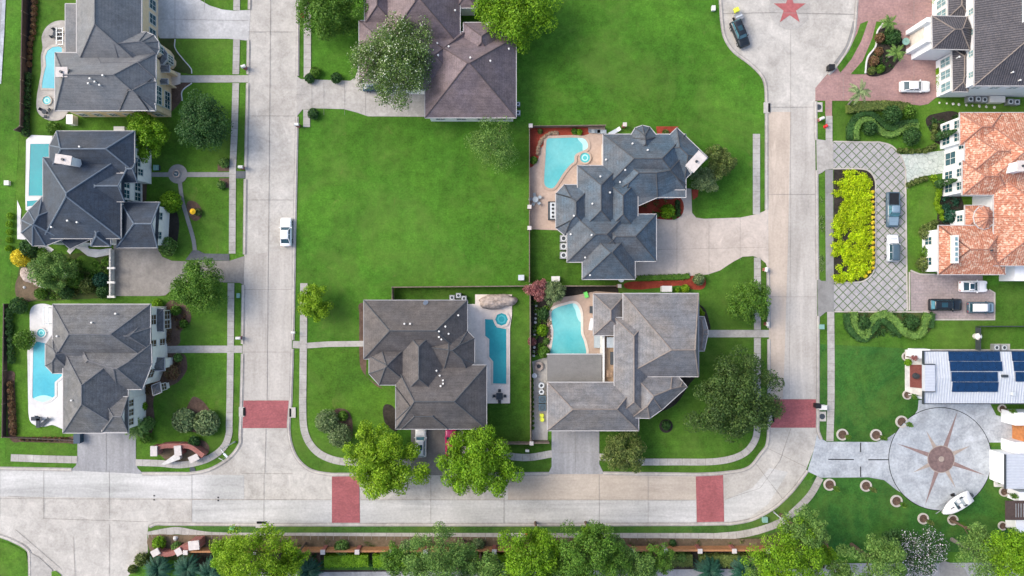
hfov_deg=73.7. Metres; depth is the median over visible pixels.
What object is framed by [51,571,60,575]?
lawn
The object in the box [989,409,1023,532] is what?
annex
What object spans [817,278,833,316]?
driveway
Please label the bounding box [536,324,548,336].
shrub
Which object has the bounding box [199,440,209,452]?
planting bed
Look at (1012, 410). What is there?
young tree
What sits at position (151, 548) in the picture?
planting bed
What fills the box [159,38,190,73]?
planting bed
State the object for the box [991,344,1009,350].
equipment slab
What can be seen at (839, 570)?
pine
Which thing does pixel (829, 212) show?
sidewalk
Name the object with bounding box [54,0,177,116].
house
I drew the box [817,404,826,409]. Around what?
parcel box
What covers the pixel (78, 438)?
trash bin
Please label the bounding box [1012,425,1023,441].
garage door
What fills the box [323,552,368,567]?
hedge
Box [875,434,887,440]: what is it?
young tree
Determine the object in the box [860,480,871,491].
tree ring
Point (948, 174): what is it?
window
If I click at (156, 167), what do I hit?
planter
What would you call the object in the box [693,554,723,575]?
sago palm
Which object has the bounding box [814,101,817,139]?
gutter pan
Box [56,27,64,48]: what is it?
trellis
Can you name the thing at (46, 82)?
swimming pool
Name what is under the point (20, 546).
gutter pan
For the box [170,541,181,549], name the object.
shrub
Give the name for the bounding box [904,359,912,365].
shrub
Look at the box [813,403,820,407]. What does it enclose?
trash bin
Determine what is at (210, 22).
driveway
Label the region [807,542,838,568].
pine
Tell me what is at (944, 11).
window
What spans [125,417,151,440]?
sago palm
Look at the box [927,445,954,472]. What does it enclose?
paved rose
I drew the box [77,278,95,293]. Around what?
shrub
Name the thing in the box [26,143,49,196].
swimming pool
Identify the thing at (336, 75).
shrub
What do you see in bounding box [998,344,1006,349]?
air conditioner
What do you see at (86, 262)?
lawn
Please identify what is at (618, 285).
wood fence
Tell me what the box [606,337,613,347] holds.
patio sofa
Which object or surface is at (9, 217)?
shrub
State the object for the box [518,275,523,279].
utility box
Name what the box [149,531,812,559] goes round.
soil strip
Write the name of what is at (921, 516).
tree ring
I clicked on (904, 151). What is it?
shrub
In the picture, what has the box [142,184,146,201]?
planting bed
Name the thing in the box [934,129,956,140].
cypress
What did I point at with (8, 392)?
shrub
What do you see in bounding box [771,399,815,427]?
crosswalk
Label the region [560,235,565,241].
air conditioner
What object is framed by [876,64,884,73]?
shrub
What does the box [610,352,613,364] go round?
patio sofa
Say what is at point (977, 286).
parked car
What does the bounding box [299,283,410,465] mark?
sidewalk
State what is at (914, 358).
young tree
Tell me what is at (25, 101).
shrub
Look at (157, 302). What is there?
shrub
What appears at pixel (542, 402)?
equipment
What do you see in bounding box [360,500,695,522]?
road lane
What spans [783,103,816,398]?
road lane
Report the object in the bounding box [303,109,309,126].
sidewalk
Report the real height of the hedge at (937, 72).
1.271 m
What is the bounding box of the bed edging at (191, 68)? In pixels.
[174,23,882,100]
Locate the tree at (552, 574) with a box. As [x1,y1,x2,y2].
[533,552,579,575]
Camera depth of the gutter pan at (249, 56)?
113.71 m
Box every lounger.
[31,417,41,420]
[35,416,39,427]
[40,417,49,426]
[588,318,592,329]
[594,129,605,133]
[594,336,599,347]
[608,126,620,133]
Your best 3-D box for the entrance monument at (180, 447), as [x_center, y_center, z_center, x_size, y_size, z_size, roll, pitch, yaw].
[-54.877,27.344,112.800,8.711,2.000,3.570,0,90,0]
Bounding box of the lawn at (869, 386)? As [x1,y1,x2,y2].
[819,344,921,441]
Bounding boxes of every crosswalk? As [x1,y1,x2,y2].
[242,400,288,427]
[332,476,359,522]
[696,475,723,521]
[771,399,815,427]
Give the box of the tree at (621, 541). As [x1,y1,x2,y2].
[602,533,633,567]
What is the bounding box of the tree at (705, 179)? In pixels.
[689,166,718,192]
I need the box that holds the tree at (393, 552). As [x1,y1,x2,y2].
[379,540,415,575]
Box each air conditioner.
[449,295,454,299]
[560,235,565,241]
[560,243,565,249]
[560,252,565,258]
[964,96,973,102]
[972,96,980,102]
[978,97,987,103]
[990,344,999,349]
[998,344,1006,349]
[1004,99,1013,105]
[1011,99,1019,105]
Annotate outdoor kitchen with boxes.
[548,201,554,219]
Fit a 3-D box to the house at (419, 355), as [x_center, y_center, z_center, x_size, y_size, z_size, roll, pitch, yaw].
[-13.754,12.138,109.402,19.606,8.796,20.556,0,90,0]
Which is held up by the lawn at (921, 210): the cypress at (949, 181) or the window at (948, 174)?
the cypress at (949, 181)
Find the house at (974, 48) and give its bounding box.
[906,0,1023,96]
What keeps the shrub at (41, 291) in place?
on the garden soil
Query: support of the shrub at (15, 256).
on the garden soil
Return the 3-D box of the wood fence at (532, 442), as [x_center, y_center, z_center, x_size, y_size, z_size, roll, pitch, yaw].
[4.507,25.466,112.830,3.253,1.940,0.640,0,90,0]
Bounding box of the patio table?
[496,393,502,399]
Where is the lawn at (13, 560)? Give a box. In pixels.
[0,541,27,575]
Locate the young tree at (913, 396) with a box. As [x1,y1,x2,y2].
[907,394,918,399]
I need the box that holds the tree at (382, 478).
[342,419,430,500]
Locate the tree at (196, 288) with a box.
[166,257,228,315]
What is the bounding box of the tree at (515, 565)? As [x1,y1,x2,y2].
[497,528,562,575]
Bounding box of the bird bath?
[902,38,909,44]
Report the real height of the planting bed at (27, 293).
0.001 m
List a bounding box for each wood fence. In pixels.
[1,304,72,440]
[13,0,28,131]
[391,285,526,299]
[484,441,529,444]
[529,284,620,287]
[529,296,530,440]
[530,439,548,444]
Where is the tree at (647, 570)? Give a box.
[614,546,657,575]
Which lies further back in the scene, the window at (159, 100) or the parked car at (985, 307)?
the parked car at (985, 307)
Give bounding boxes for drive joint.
[138,0,973,473]
[828,443,887,476]
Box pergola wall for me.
[107,249,115,297]
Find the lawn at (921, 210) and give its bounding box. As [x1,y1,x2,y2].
[816,97,1023,310]
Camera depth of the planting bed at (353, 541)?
113.69 m
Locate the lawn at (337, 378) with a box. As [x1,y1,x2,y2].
[293,349,405,472]
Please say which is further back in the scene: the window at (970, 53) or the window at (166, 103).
the window at (166, 103)
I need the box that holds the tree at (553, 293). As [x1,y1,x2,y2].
[544,280,566,305]
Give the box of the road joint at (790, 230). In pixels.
[0,0,827,569]
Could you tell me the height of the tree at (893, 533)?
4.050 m
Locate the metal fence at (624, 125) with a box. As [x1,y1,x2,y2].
[527,122,626,281]
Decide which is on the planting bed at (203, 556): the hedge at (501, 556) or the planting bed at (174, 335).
the hedge at (501, 556)
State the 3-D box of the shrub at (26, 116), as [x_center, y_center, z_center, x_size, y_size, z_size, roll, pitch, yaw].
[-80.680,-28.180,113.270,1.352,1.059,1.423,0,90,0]
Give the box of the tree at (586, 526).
[574,521,603,548]
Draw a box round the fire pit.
[534,362,542,370]
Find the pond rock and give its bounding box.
[20,263,37,285]
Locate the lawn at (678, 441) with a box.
[599,256,768,472]
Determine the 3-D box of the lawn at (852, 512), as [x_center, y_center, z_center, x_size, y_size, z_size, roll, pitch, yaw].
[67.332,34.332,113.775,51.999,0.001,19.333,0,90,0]
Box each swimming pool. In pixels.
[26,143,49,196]
[30,328,61,404]
[39,44,64,105]
[483,310,509,384]
[542,135,590,190]
[549,301,588,353]
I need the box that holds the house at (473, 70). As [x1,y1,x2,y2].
[358,0,516,120]
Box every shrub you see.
[4,245,12,251]
[4,307,12,315]
[4,314,13,322]
[5,212,13,219]
[5,220,12,227]
[5,228,12,234]
[5,237,12,242]
[5,322,14,329]
[5,329,14,335]
[6,336,12,342]
[6,349,15,356]
[6,380,13,386]
[6,387,14,394]
[7,343,15,349]
[7,356,15,363]
[7,395,13,400]
[7,400,15,407]
[7,408,15,414]
[8,297,28,313]
[8,415,16,421]
[8,421,16,428]
[9,428,16,434]
[10,249,30,266]
[12,329,35,350]
[18,239,39,257]
[21,128,30,136]
[23,93,31,100]
[23,100,31,108]
[23,114,29,121]
[23,121,29,128]
[24,72,33,80]
[24,79,31,86]
[24,86,31,93]
[26,61,31,66]
[27,41,32,46]
[30,10,37,16]
[30,17,36,22]
[30,23,36,28]
[30,29,36,34]
[31,4,37,10]
[34,287,47,299]
[36,247,48,256]
[46,121,61,135]
[57,285,74,299]
[66,272,83,288]
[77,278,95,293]
[92,272,108,287]
[96,285,108,299]
[101,256,108,266]
[127,564,137,573]
[133,552,148,566]
[139,432,152,443]
[142,402,147,410]
[142,416,155,430]
[151,298,162,306]
[152,535,166,548]
[157,236,177,255]
[159,191,182,212]
[163,364,180,380]
[170,305,181,315]
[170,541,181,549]
[171,407,195,432]
[173,353,182,361]
[179,319,187,327]
[187,436,200,445]
[192,409,220,435]
[195,208,201,215]
[217,180,225,189]
[218,157,228,167]
[304,72,315,83]
[307,108,318,119]
[310,66,321,77]
[314,409,339,433]
[327,423,352,447]
[330,72,342,83]
[334,539,349,554]
[338,410,348,420]
[399,539,411,552]
[471,538,484,549]
[528,337,536,345]
[530,156,537,164]
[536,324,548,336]
[537,307,549,319]
[538,346,549,357]
[543,339,549,344]
[571,128,576,134]
[576,129,581,134]
[660,204,674,218]
[661,420,670,429]
[662,129,668,133]
[669,539,675,546]
[674,287,680,292]
[674,551,686,561]
[681,284,689,292]
[692,273,704,285]
[857,316,870,329]
[861,121,877,135]
[867,66,876,74]
[868,55,879,66]
[873,47,883,55]
[874,33,884,43]
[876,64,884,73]
[881,105,902,124]
[884,29,901,45]
[901,127,921,146]
[902,104,916,118]
[902,147,909,153]
[904,314,919,328]
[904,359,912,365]
[915,256,928,272]
[918,223,936,239]
[920,246,927,257]
[922,147,928,153]
[926,145,933,151]
[930,129,937,134]
[930,174,936,180]
[931,123,937,129]
[934,195,940,200]
[935,204,941,210]
[943,209,956,223]
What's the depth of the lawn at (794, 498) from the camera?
113.78 m
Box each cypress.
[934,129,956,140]
[934,178,957,188]
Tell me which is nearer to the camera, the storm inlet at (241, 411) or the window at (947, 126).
the window at (947, 126)
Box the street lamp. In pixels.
[221,441,235,457]
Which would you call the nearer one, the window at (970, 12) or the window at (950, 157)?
the window at (970, 12)
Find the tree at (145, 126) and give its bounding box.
[126,111,170,163]
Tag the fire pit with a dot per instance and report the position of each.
(538, 366)
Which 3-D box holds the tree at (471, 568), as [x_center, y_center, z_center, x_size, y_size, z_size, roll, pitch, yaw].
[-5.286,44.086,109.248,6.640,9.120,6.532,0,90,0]
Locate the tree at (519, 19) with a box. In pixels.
[471,0,563,54]
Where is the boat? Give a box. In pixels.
[936,491,973,514]
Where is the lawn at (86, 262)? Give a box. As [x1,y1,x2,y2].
[75,255,99,277]
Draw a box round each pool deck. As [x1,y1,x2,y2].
[25,135,52,210]
[27,304,61,428]
[36,20,67,120]
[468,294,511,402]
[530,127,604,229]
[547,291,615,353]
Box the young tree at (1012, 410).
[1001,408,1017,413]
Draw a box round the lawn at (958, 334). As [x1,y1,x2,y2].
[820,281,1023,446]
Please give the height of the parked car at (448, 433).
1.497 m
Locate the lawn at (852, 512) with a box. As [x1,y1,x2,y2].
[766,446,1023,551]
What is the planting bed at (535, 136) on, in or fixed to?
on the pool deck at (539, 220)
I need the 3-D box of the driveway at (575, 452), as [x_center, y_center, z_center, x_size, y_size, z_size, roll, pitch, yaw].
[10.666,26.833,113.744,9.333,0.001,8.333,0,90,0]
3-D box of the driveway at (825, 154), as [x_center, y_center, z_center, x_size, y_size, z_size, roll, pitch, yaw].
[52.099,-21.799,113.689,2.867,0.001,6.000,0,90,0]
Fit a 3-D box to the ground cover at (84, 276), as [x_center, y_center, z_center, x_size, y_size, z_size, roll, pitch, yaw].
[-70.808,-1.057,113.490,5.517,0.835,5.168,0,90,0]
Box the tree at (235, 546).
[209,521,301,575]
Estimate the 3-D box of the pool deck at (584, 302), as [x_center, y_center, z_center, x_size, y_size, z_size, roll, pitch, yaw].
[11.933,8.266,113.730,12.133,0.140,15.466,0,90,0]
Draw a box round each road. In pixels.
[0,0,854,575]
[263,563,1019,575]
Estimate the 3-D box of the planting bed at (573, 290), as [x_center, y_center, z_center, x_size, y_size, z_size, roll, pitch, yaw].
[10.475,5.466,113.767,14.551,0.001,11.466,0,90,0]
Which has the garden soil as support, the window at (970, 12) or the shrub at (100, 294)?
the shrub at (100, 294)
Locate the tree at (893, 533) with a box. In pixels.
[881,528,904,558]
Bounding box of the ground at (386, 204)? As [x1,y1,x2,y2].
[0,0,1019,575]
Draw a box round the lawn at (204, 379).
[5,0,248,463]
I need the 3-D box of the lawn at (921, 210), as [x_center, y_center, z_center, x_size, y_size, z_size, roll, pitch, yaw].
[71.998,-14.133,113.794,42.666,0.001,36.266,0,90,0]
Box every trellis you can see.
[43,307,51,324]
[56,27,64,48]
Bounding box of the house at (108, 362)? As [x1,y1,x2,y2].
[45,304,172,432]
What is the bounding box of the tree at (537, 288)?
[523,278,546,301]
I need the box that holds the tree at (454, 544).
[443,539,475,567]
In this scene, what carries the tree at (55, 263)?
on the garden soil
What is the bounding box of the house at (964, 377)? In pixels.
[905,348,1023,404]
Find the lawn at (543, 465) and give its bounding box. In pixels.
[486,439,551,471]
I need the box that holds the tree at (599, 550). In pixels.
[538,519,633,575]
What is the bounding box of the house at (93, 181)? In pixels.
[21,130,169,249]
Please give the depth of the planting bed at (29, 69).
113.74 m
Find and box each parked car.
[279,218,292,245]
[363,85,392,92]
[414,430,426,456]
[444,430,456,455]
[729,18,749,48]
[884,192,900,226]
[885,234,900,261]
[899,79,929,92]
[928,298,961,311]
[958,280,986,292]
[966,301,993,313]
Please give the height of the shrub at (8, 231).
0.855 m
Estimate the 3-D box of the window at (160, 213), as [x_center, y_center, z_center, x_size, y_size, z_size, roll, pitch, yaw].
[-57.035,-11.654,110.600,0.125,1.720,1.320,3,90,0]
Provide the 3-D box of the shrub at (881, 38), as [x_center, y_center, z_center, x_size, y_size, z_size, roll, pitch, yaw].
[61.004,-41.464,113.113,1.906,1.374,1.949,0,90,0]
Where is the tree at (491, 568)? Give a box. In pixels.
[477,558,511,575]
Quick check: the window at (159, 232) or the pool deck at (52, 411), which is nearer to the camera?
the window at (159, 232)
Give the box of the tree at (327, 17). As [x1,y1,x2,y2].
[295,0,368,40]
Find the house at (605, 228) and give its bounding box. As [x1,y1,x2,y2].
[555,125,707,279]
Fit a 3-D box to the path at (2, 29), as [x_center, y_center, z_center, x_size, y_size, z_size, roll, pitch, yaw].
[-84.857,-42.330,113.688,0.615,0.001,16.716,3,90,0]
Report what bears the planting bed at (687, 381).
on the lawn at (678, 441)
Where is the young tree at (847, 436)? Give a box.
[842,434,851,439]
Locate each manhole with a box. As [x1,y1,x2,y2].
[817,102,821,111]
[820,412,825,420]
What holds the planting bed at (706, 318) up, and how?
on the lawn at (678, 441)
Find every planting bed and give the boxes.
[7,371,72,443]
[15,276,40,301]
[24,0,33,136]
[137,353,186,436]
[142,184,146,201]
[147,534,170,550]
[148,535,827,546]
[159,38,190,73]
[159,448,195,461]
[165,300,190,345]
[168,212,178,255]
[171,82,189,111]
[186,201,201,220]
[187,397,209,432]
[192,551,824,572]
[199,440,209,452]
[218,165,229,170]
[219,178,228,187]
[297,552,320,566]
[334,408,352,436]
[358,303,382,388]
[383,404,396,430]
[530,127,588,166]
[531,286,618,354]
[624,275,705,289]
[638,198,683,219]
[656,126,677,133]
[659,377,694,412]
[659,419,672,432]
[692,190,697,199]
[699,304,710,329]
[834,169,874,281]
[844,312,931,338]
[866,26,905,76]
[926,111,958,144]
[937,196,963,224]
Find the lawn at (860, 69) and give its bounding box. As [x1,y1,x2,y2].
[851,21,881,73]
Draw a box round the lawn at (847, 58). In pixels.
[837,21,867,71]
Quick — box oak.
[683,344,785,442]
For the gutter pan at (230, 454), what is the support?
on the road at (66, 534)
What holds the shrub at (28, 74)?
on the planting bed at (29, 69)
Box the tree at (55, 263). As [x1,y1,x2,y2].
[27,251,78,291]
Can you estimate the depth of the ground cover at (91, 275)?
113.50 m
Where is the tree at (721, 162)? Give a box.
[703,144,737,180]
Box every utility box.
[66,114,77,125]
[114,126,126,129]
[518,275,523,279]
[551,276,559,280]
[660,286,671,291]
[762,517,767,522]
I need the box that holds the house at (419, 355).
[363,300,486,429]
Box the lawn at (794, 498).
[147,480,814,538]
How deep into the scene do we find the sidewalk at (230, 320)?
113.70 m
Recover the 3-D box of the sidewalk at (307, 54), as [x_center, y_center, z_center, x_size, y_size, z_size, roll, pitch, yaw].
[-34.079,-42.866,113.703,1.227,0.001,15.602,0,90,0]
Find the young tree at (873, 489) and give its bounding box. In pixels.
[865,485,876,492]
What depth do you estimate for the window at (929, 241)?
111.97 m
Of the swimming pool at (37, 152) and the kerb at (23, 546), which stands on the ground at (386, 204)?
the kerb at (23, 546)
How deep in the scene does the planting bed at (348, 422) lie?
113.77 m
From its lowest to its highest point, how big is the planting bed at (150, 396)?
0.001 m
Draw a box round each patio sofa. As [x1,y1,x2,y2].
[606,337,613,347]
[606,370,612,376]
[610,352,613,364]
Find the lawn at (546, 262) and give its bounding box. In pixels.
[529,229,626,284]
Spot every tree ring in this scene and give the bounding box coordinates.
[823,478,835,490]
[836,429,847,440]
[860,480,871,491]
[870,429,881,440]
[890,495,902,506]
[895,416,907,427]
[902,391,911,399]
[917,513,928,523]
[947,514,958,524]
[997,404,1006,412]
[998,521,1005,530]
[999,487,1007,496]
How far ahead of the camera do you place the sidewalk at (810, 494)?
113.70 m
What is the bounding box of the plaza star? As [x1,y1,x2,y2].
[774,0,805,21]
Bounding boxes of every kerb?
[0,468,71,470]
[0,535,30,575]
[142,354,242,474]
[149,471,807,526]
[242,285,243,343]
[244,179,245,253]
[245,83,248,169]
[247,40,248,73]
[288,349,405,475]
[292,117,297,339]
[296,3,297,75]
[491,473,548,474]
[603,339,769,474]
[720,0,767,209]
[767,268,769,327]
[815,101,816,139]
[816,170,817,279]
[817,316,821,439]
[828,0,857,74]
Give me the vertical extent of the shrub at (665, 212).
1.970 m
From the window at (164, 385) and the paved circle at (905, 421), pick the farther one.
the paved circle at (905, 421)
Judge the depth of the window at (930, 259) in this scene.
111.61 m
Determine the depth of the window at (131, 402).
109.38 m
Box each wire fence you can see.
[975,327,980,349]
[978,326,1023,326]
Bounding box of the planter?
[153,165,160,170]
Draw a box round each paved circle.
[888,407,990,510]
[889,408,989,509]
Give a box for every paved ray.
[899,444,928,456]
[914,463,928,471]
[926,431,935,447]
[926,471,937,501]
[943,411,957,446]
[946,471,954,485]
[953,446,968,454]
[953,462,983,474]
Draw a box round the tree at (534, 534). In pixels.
[525,521,550,547]
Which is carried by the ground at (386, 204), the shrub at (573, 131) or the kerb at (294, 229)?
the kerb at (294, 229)
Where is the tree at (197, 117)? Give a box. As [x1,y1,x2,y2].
[174,88,233,151]
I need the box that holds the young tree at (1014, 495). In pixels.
[1003,491,1018,498]
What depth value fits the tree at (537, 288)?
111.00 m
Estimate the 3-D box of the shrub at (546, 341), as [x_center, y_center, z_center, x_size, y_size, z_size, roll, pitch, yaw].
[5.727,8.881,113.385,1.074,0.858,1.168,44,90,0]
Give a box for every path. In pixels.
[0,0,1,33]
[0,0,5,83]
[17,201,25,239]
[30,553,51,575]
[38,246,53,252]
[67,246,111,257]
[151,172,167,176]
[167,346,241,352]
[168,164,186,182]
[171,71,179,85]
[178,183,196,249]
[180,75,248,82]
[186,250,228,260]
[187,172,228,176]
[236,171,244,177]
[293,341,299,347]
[307,341,362,347]
[532,358,547,439]
[708,330,768,336]
[843,18,874,73]
[901,150,944,181]
[930,349,1023,350]
[940,561,967,575]
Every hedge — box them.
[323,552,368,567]
[372,552,392,567]
[476,552,505,563]
[635,552,692,567]
[637,273,689,281]
[698,552,757,568]
[842,313,901,342]
[844,110,917,139]
[845,100,910,113]
[849,310,887,339]
[853,116,919,139]
[885,311,931,339]
[928,312,935,327]
[935,68,939,91]
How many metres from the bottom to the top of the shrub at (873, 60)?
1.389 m
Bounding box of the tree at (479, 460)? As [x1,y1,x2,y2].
[434,424,524,498]
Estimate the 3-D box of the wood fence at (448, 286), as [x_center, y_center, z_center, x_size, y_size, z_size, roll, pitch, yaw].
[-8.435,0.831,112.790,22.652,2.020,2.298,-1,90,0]
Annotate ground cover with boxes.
[25,258,108,299]
[72,266,99,296]
[145,359,180,394]
[164,305,186,342]
[211,538,744,546]
[278,551,772,570]
[531,298,551,354]
[642,199,675,212]
[818,197,824,271]
[829,169,874,283]
[857,311,932,337]
[872,31,899,71]
[928,114,958,138]
[941,196,959,223]
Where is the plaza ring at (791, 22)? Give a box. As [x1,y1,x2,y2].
[769,0,810,28]
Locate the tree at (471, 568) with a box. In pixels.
[458,550,498,575]
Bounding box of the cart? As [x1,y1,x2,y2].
[732,7,743,20]
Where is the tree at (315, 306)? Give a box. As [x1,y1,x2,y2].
[297,283,333,322]
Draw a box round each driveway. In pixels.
[72,433,141,473]
[113,245,244,295]
[158,0,249,39]
[297,70,424,116]
[408,430,462,474]
[549,431,602,473]
[636,188,767,277]
[808,400,1011,491]
[815,0,935,104]
[816,139,833,173]
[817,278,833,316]
[834,142,907,310]
[911,271,993,318]
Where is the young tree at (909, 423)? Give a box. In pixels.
[901,421,913,426]
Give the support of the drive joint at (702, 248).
on the ground at (386, 204)
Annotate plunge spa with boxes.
[26,198,39,208]
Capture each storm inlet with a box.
[239,407,244,416]
[256,521,267,527]
[289,407,295,417]
[764,102,769,112]
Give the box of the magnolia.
[347,11,434,111]
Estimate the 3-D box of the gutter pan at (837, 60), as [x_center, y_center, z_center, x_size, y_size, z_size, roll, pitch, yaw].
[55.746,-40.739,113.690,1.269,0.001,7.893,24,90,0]
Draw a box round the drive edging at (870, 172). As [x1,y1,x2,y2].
[833,141,995,319]
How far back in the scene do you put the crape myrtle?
109.00 m
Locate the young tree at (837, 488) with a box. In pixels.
[829,484,840,491]
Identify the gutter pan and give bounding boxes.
[0,467,71,471]
[0,534,30,575]
[142,354,243,475]
[149,470,808,527]
[241,285,244,343]
[243,179,246,253]
[244,83,249,169]
[246,40,249,73]
[287,349,404,476]
[291,117,298,339]
[295,0,299,75]
[490,472,548,475]
[603,339,770,475]
[719,0,767,209]
[766,268,770,327]
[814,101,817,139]
[815,170,818,279]
[816,316,822,439]
[827,0,858,75]
[834,21,856,64]
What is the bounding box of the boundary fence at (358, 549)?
[183,544,827,554]
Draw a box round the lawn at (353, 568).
[317,560,455,569]
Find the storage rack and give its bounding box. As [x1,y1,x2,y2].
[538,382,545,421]
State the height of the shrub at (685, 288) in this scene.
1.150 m
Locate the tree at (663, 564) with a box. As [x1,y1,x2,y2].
[641,542,674,574]
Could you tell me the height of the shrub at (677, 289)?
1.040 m
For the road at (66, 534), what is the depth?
113.77 m
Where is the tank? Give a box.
[972,333,981,339]
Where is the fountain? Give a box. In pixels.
[172,170,180,177]
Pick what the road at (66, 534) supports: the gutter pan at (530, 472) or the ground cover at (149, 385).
the gutter pan at (530, 472)
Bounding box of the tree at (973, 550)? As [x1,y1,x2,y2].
[950,532,1005,575]
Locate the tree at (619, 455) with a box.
[599,431,647,473]
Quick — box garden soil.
[17,250,108,301]
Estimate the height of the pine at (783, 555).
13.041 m
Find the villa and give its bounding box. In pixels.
[922,112,1023,280]
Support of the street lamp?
on the lawn at (204, 379)
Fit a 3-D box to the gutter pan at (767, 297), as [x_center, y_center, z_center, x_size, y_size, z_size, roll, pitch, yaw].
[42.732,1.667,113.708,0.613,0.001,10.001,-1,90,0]
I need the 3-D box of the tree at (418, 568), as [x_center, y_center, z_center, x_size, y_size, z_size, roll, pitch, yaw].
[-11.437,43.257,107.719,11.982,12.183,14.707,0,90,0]
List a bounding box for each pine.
[210,539,244,574]
[264,555,294,575]
[279,542,310,570]
[740,517,828,575]
[745,554,775,575]
[779,503,830,567]
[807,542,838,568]
[823,558,853,575]
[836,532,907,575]
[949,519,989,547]
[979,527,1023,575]
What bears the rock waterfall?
on the pool deck at (477, 313)
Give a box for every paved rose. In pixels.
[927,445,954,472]
[928,446,953,471]
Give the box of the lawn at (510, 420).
[394,287,529,440]
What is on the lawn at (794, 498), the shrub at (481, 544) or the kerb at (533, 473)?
the shrub at (481, 544)
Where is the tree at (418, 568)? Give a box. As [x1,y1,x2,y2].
[399,521,475,575]
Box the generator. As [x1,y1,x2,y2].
[986,96,1004,103]
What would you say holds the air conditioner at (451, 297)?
on the lawn at (510, 420)
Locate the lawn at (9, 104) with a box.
[0,0,20,466]
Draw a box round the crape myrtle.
[888,525,949,575]
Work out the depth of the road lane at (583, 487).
113.75 m
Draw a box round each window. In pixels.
[76,113,90,116]
[91,113,105,116]
[107,113,120,116]
[125,189,129,199]
[129,398,133,406]
[129,408,133,416]
[129,417,133,425]
[134,183,140,191]
[134,191,140,201]
[136,157,140,167]
[137,168,143,176]
[148,368,154,378]
[149,0,155,12]
[149,11,155,26]
[149,26,155,35]
[152,113,165,116]
[152,314,156,324]
[152,339,156,346]
[156,94,161,106]
[157,85,161,97]
[158,231,161,239]
[159,212,162,220]
[159,338,165,345]
[161,382,166,390]
[164,90,169,100]
[164,99,169,109]
[165,310,169,319]
[165,319,169,328]
[167,54,173,65]
[924,236,932,245]
[924,257,932,265]
[936,0,946,10]
[936,7,946,15]
[940,55,950,68]
[940,67,950,81]
[940,80,950,93]
[942,122,950,132]
[942,136,950,146]
[944,170,952,178]
[944,184,952,193]
[945,150,955,166]
[953,119,958,128]
[953,132,958,142]
[956,168,960,177]
[956,181,960,190]
[956,214,962,222]
[968,7,972,16]
[968,49,972,58]
[968,70,972,79]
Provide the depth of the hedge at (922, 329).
113.06 m
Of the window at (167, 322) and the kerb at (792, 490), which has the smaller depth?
the window at (167, 322)
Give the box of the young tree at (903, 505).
[896,500,907,508]
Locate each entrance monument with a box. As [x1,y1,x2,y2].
[150,441,207,464]
[150,536,205,556]
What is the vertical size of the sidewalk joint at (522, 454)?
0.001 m
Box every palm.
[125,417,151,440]
[143,555,174,575]
[173,553,200,575]
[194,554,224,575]
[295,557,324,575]
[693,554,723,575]
[729,554,754,575]
[847,78,870,104]
[878,14,896,33]
[885,44,905,62]
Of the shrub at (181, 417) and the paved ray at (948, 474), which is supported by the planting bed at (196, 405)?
the shrub at (181, 417)
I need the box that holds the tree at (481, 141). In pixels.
[463,115,518,173]
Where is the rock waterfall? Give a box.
[479,294,517,309]
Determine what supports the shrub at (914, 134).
on the lawn at (921, 210)
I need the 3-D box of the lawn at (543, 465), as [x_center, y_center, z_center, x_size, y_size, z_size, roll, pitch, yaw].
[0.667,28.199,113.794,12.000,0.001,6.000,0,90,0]
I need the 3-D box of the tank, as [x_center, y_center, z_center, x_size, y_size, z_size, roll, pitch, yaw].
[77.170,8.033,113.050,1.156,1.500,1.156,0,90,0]
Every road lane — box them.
[0,470,243,498]
[192,500,331,522]
[243,248,291,399]
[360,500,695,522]
[508,474,695,499]
[724,468,787,521]
[768,112,789,398]
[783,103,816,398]
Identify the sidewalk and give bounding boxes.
[11,454,76,462]
[136,344,233,467]
[147,476,822,538]
[227,283,233,343]
[229,83,238,253]
[232,39,239,73]
[233,0,239,9]
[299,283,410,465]
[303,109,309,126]
[304,8,310,76]
[462,446,552,460]
[599,338,760,465]
[753,134,759,213]
[754,258,760,329]
[825,101,831,115]
[825,169,833,281]
[826,116,831,140]
[826,312,834,440]
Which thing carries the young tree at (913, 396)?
on the tree ring at (904, 395)
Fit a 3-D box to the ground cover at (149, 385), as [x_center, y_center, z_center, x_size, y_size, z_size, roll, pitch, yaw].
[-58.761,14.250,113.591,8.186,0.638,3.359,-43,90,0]
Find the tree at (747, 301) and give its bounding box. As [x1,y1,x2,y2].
[725,279,771,324]
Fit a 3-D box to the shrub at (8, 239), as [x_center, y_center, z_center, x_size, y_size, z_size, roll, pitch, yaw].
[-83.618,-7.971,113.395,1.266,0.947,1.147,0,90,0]
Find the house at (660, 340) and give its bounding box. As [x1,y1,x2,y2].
[547,293,707,430]
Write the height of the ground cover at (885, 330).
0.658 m
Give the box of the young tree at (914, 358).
[906,355,918,360]
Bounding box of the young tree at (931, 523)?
[922,518,934,525]
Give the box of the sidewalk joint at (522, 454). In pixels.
[18,6,834,539]
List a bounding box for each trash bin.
[73,433,83,443]
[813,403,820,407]
[826,64,834,70]
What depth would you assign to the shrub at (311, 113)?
112.81 m
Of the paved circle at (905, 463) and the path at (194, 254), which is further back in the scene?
the path at (194, 254)
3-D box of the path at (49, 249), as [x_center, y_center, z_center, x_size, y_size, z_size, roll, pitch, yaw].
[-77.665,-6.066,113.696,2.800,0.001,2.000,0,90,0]
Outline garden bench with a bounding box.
[4,180,10,184]
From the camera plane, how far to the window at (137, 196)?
112.16 m
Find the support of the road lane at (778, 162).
on the road at (66, 534)
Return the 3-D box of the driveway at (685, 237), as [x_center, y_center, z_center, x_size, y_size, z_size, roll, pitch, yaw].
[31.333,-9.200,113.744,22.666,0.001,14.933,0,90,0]
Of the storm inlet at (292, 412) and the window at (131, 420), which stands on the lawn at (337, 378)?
the storm inlet at (292, 412)

